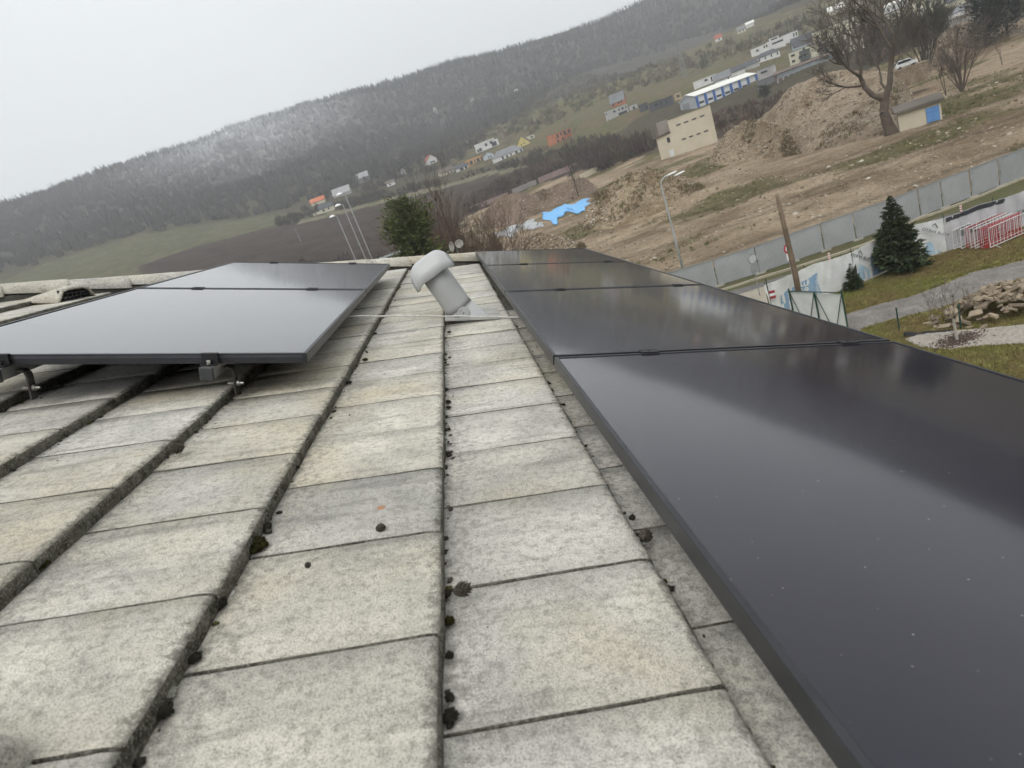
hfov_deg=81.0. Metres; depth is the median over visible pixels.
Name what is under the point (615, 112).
flat house
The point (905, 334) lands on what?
weed fabric
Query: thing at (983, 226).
crowd barrier
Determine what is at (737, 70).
bungalow
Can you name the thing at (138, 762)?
moss crumbs
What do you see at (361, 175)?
gable house
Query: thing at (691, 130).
industrial building
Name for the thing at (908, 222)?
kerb
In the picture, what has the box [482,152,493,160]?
gable house
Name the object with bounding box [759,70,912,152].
rubble mound
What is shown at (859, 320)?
path
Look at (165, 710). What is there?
moss clump
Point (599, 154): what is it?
scrub
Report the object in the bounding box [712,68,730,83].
bungalow
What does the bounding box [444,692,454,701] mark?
moss clump
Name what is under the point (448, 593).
moss clump
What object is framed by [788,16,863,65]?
apartment block
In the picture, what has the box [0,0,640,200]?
sky
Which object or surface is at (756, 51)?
flat house
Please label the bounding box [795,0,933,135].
bare tree
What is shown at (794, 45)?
gable house
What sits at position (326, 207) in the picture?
gable house
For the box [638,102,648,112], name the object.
flat house
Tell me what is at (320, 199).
gable house
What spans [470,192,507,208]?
boundary wall
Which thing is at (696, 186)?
dry weeds
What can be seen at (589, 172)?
boundary wall
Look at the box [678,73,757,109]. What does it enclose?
workshop hall
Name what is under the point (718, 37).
gable house
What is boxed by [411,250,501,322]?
roof vent
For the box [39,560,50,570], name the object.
moss clump
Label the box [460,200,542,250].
bare shrub
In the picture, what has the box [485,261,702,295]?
solar panel
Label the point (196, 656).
moss clump
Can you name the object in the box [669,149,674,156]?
door
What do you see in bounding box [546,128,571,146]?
house shell
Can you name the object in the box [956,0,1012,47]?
pine tree
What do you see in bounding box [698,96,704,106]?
door
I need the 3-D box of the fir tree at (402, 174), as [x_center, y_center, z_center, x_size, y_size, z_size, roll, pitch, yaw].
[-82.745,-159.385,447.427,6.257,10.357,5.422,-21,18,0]
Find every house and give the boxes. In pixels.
[0,250,836,767]
[309,195,325,205]
[312,201,334,215]
[331,184,351,198]
[356,170,369,183]
[385,179,394,186]
[423,155,437,164]
[437,165,453,176]
[465,155,482,165]
[474,138,498,152]
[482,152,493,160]
[517,136,530,146]
[526,134,534,138]
[604,103,637,120]
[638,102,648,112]
[648,99,662,111]
[661,95,673,107]
[673,90,681,100]
[693,74,713,89]
[714,33,721,41]
[736,25,745,33]
[745,20,753,28]
[750,43,768,56]
[767,35,785,49]
[781,29,797,43]
[790,31,812,50]
[827,2,844,15]
[883,0,907,13]
[945,0,965,7]
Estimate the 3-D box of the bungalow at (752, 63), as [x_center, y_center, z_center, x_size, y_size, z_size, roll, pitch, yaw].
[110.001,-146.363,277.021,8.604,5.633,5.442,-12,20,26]
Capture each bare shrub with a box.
[355,146,486,256]
[384,195,473,254]
[405,183,512,252]
[435,201,526,252]
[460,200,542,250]
[460,206,508,252]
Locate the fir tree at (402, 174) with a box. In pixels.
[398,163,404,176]
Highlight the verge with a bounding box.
[716,179,1023,290]
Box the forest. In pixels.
[0,0,799,272]
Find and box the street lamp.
[660,171,684,267]
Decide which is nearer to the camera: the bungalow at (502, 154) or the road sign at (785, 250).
the road sign at (785, 250)
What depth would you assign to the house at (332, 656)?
1.06 m
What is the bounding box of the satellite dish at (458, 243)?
[447,239,462,252]
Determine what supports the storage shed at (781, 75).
on the ground at (206, 244)
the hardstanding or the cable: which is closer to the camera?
the cable
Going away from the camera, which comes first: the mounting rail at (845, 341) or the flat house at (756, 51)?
the mounting rail at (845, 341)
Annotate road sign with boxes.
[748,253,760,295]
[784,244,791,272]
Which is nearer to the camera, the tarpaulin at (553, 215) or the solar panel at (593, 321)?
the solar panel at (593, 321)
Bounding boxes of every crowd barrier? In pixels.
[951,223,969,248]
[959,214,996,248]
[965,212,1003,247]
[969,212,1006,247]
[973,213,1012,248]
[979,212,1019,248]
[983,212,1023,248]
[988,213,1023,247]
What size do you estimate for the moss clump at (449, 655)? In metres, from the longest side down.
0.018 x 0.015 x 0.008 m
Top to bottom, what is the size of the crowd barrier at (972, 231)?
1.117 m
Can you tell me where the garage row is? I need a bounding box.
[756,75,774,91]
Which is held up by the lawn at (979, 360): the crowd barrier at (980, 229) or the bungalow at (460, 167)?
the crowd barrier at (980, 229)
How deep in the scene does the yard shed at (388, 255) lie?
56.71 m
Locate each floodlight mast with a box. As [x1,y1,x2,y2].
[329,215,355,259]
[335,204,365,258]
[336,193,372,258]
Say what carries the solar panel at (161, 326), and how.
attached to the mounting rail at (212, 368)
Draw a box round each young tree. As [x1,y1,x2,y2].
[917,274,989,339]
[918,280,938,321]
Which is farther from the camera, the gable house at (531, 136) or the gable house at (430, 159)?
the gable house at (430, 159)
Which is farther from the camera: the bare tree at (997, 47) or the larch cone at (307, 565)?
the bare tree at (997, 47)
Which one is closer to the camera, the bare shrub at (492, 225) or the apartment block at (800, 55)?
the bare shrub at (492, 225)
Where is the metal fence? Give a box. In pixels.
[667,148,1023,287]
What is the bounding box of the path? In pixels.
[846,260,1023,330]
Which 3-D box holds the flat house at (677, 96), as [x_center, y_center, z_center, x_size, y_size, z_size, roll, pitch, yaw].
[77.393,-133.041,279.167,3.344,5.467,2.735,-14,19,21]
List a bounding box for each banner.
[764,253,856,309]
[850,218,948,280]
[942,191,1023,250]
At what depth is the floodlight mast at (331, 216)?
56.14 m
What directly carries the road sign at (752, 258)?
on the pavement
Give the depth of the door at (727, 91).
240.24 m
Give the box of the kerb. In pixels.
[722,177,1023,289]
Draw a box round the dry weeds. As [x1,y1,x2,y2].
[476,24,1023,263]
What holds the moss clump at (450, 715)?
on the house at (332, 656)
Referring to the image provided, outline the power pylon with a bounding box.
[675,43,687,77]
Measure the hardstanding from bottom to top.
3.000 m
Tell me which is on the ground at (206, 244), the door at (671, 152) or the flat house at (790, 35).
the flat house at (790, 35)
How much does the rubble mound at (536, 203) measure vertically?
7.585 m
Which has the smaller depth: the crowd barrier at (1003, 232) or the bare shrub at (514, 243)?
the crowd barrier at (1003, 232)
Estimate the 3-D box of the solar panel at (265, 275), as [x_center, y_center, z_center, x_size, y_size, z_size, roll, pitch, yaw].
[-1.589,-0.771,4.271,1.280,0.036,1.602,-1,17,-6]
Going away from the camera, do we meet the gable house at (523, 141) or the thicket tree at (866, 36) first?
the thicket tree at (866, 36)
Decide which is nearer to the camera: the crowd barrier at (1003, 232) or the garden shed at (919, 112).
the crowd barrier at (1003, 232)
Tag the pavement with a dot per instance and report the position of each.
(754, 294)
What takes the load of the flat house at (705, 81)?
on the ground at (206, 244)
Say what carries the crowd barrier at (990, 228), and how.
on the lawn at (979, 360)
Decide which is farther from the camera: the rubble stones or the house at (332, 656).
the rubble stones
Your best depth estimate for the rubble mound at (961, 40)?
129.28 m
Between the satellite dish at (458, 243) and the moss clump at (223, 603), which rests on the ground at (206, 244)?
the satellite dish at (458, 243)
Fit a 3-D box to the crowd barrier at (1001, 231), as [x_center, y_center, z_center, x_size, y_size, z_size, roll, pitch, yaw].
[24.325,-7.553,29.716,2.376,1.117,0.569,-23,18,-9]
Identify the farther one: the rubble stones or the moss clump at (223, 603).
the rubble stones
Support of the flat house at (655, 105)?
on the ground at (206, 244)
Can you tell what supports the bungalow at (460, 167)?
on the ground at (206, 244)
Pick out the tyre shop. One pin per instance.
(959, 13)
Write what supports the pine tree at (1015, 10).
on the ground at (206, 244)
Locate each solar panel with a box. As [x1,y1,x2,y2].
[0,288,365,364]
[138,262,389,294]
[475,248,625,268]
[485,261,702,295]
[505,284,889,364]
[554,341,1023,767]
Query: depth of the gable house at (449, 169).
398.31 m
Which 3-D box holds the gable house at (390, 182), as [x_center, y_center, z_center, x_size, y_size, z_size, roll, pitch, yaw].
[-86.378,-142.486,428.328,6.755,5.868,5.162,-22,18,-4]
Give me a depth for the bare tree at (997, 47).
97.96 m
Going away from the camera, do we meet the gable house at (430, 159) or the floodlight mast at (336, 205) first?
the floodlight mast at (336, 205)
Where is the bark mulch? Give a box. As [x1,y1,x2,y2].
[919,329,994,352]
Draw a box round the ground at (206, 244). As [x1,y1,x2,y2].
[0,0,1023,284]
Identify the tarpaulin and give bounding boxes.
[495,219,543,235]
[541,198,589,224]
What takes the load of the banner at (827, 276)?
on the pavement
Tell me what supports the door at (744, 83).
in the workshop hall at (705, 96)
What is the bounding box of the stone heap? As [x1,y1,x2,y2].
[923,278,1023,328]
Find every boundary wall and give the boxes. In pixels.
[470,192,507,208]
[511,180,536,192]
[538,163,578,182]
[579,167,597,177]
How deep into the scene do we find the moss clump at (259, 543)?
1.16 m
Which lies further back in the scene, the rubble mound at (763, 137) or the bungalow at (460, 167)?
the bungalow at (460, 167)
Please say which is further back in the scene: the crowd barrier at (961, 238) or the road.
the road
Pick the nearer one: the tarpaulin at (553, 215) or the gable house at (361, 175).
the tarpaulin at (553, 215)
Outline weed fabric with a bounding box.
[903,329,953,336]
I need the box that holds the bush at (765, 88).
[754,83,772,98]
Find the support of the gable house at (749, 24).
on the ground at (206, 244)
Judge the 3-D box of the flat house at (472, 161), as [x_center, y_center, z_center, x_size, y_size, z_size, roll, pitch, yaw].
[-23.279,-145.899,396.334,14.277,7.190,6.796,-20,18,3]
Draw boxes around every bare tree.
[550,120,578,196]
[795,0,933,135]
[918,0,1007,91]
[929,36,946,94]
[988,35,1004,64]
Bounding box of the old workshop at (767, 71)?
[756,63,775,79]
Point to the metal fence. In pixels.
(836, 231)
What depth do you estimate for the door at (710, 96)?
239.42 m
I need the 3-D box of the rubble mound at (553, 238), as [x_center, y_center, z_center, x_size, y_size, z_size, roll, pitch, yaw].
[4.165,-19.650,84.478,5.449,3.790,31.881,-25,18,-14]
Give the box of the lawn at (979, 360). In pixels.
[793,228,1023,378]
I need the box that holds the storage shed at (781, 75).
[773,50,838,84]
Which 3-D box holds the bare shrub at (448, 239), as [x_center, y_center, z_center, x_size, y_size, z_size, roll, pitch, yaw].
[-7.324,-12.600,55.302,10.811,15.886,9.704,-2,25,45]
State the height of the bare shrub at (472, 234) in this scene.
13.804 m
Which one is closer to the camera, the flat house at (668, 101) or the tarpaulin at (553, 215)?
the tarpaulin at (553, 215)
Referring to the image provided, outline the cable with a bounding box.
[348,315,519,317]
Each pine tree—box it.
[376,187,464,256]
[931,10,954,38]
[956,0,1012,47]
[980,0,1023,35]
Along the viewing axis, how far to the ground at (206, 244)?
261.92 m
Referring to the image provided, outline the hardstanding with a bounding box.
[893,59,931,86]
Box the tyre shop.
[948,1,980,25]
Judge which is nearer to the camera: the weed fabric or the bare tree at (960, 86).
the weed fabric
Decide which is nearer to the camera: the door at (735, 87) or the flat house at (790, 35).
the door at (735, 87)
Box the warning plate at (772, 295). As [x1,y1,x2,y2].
[765,278,775,302]
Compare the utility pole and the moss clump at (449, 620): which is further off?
the utility pole
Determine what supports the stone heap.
on the lawn at (979, 360)
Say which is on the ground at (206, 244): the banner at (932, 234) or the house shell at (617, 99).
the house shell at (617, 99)
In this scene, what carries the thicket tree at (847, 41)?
on the ground at (206, 244)
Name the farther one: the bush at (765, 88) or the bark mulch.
the bush at (765, 88)
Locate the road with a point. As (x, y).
(745, 289)
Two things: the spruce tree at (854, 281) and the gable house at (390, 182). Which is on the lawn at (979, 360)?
the spruce tree at (854, 281)
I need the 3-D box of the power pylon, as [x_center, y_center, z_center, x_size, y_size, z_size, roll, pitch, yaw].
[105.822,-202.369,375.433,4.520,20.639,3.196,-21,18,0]
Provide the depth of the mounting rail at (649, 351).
2.08 m
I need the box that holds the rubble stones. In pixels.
[479,21,1023,269]
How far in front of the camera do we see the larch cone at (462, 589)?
0.98 m
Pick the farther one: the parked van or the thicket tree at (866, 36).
the thicket tree at (866, 36)
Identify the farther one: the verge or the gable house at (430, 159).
the gable house at (430, 159)
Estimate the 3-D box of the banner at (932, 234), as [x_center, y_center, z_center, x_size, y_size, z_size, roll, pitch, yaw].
[20.100,-7.018,31.416,5.202,2.010,0.821,-20,18,2]
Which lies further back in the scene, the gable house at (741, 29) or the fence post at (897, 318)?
the gable house at (741, 29)
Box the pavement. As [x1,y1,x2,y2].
[739,224,1016,309]
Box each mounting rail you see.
[0,287,204,399]
[199,262,354,394]
[520,263,659,352]
[609,260,859,343]
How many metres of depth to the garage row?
222.08 m
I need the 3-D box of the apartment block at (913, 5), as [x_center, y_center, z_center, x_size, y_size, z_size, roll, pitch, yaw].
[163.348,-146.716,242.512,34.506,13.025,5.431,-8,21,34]
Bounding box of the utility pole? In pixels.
[775,194,801,290]
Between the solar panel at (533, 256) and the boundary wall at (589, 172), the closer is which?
the solar panel at (533, 256)
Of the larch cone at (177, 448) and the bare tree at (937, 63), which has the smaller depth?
the larch cone at (177, 448)
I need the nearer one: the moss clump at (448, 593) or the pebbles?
the moss clump at (448, 593)
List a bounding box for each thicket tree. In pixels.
[834,24,870,69]
[848,0,896,51]
[868,0,961,64]
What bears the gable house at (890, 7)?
on the ground at (206, 244)
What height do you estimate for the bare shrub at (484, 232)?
11.716 m
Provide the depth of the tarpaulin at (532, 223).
131.48 m
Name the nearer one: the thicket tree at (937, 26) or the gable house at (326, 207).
the thicket tree at (937, 26)
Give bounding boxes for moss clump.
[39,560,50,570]
[156,701,174,720]
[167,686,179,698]
[188,651,202,664]
[217,597,227,609]
[250,536,268,553]
[263,522,271,530]
[442,707,459,724]
[444,650,453,659]
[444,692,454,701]
[445,590,451,598]
[445,615,454,625]
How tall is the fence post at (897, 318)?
1.055 m
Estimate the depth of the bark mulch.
22.44 m
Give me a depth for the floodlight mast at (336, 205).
52.44 m
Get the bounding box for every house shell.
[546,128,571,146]
[609,90,626,107]
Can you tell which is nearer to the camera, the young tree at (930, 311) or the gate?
the young tree at (930, 311)
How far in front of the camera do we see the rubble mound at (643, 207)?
87.01 m
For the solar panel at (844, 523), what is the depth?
0.99 m
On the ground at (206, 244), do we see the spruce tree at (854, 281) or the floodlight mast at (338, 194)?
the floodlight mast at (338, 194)
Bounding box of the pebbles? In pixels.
[907,324,1023,348]
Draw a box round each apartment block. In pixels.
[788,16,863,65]
[866,0,946,31]
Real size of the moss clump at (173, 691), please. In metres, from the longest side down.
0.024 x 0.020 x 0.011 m
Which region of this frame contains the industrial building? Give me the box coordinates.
[653,103,717,159]
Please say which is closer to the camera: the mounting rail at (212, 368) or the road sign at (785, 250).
the mounting rail at (212, 368)
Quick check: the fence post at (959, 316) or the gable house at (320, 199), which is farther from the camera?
the gable house at (320, 199)
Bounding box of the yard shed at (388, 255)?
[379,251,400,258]
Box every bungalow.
[454,163,468,172]
[492,145,522,163]
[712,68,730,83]
[730,63,744,76]
[744,59,759,70]
[755,49,779,62]
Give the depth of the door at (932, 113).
70.29 m
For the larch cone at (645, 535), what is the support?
on the house at (332, 656)
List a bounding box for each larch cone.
[170,443,184,454]
[304,562,310,568]
[375,523,385,531]
[452,580,472,597]
[638,527,652,542]
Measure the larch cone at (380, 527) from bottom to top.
0.020 m
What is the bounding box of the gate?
[788,288,848,326]
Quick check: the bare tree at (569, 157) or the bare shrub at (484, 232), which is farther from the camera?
the bare tree at (569, 157)
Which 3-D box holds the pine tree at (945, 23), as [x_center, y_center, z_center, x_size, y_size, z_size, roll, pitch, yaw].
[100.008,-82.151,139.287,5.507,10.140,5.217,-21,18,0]
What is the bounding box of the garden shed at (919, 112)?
[891,92,944,131]
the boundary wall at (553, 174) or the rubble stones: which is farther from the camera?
the boundary wall at (553, 174)
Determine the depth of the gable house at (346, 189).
451.55 m
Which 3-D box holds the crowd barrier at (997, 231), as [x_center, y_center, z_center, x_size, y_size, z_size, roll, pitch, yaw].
[24.275,-7.584,29.864,2.376,1.117,0.569,-23,18,-7]
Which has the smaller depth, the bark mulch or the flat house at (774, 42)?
the bark mulch
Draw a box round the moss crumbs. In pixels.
[0,272,775,767]
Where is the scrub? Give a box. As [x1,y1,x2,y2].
[273,0,937,262]
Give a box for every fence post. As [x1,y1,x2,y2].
[895,307,899,329]
[957,304,961,328]
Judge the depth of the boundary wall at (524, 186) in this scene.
225.30 m
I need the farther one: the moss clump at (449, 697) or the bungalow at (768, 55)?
the bungalow at (768, 55)
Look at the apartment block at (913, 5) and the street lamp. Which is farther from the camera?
the apartment block at (913, 5)
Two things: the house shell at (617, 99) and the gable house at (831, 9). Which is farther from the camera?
the gable house at (831, 9)
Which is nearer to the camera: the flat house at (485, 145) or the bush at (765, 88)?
the bush at (765, 88)
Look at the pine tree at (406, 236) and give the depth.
45.18 m
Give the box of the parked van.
[894,58,917,69]
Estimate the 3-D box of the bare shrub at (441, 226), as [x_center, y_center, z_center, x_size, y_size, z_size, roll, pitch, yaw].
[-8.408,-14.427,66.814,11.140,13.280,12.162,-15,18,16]
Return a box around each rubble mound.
[479,178,597,228]
[517,232,576,249]
[583,169,692,229]
[709,119,799,164]
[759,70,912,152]
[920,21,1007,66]
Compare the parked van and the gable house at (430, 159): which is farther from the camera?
the gable house at (430, 159)
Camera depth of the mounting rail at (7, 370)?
1.97 m
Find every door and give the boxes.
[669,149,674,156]
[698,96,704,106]
[707,93,713,102]
[715,90,721,99]
[724,87,730,95]
[732,84,738,91]
[741,80,747,87]
[926,105,939,122]
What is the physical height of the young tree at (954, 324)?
2.561 m
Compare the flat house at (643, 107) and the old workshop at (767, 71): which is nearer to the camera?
the old workshop at (767, 71)
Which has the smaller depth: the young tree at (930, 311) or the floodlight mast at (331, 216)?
the young tree at (930, 311)
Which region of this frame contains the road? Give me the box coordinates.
[729,212,959,293]
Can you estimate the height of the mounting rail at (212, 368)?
0.184 m
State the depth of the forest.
711.74 m
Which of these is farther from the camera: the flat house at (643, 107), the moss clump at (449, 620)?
the flat house at (643, 107)
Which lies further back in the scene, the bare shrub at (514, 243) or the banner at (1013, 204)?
the bare shrub at (514, 243)
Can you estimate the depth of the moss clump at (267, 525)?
1.23 m
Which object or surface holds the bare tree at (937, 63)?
on the ground at (206, 244)
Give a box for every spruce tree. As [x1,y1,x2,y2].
[842,263,864,291]
[869,195,935,273]
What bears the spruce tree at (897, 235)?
on the lawn at (979, 360)
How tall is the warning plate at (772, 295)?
2.200 m
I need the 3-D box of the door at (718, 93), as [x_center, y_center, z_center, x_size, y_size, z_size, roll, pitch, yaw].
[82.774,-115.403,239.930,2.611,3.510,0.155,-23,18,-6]

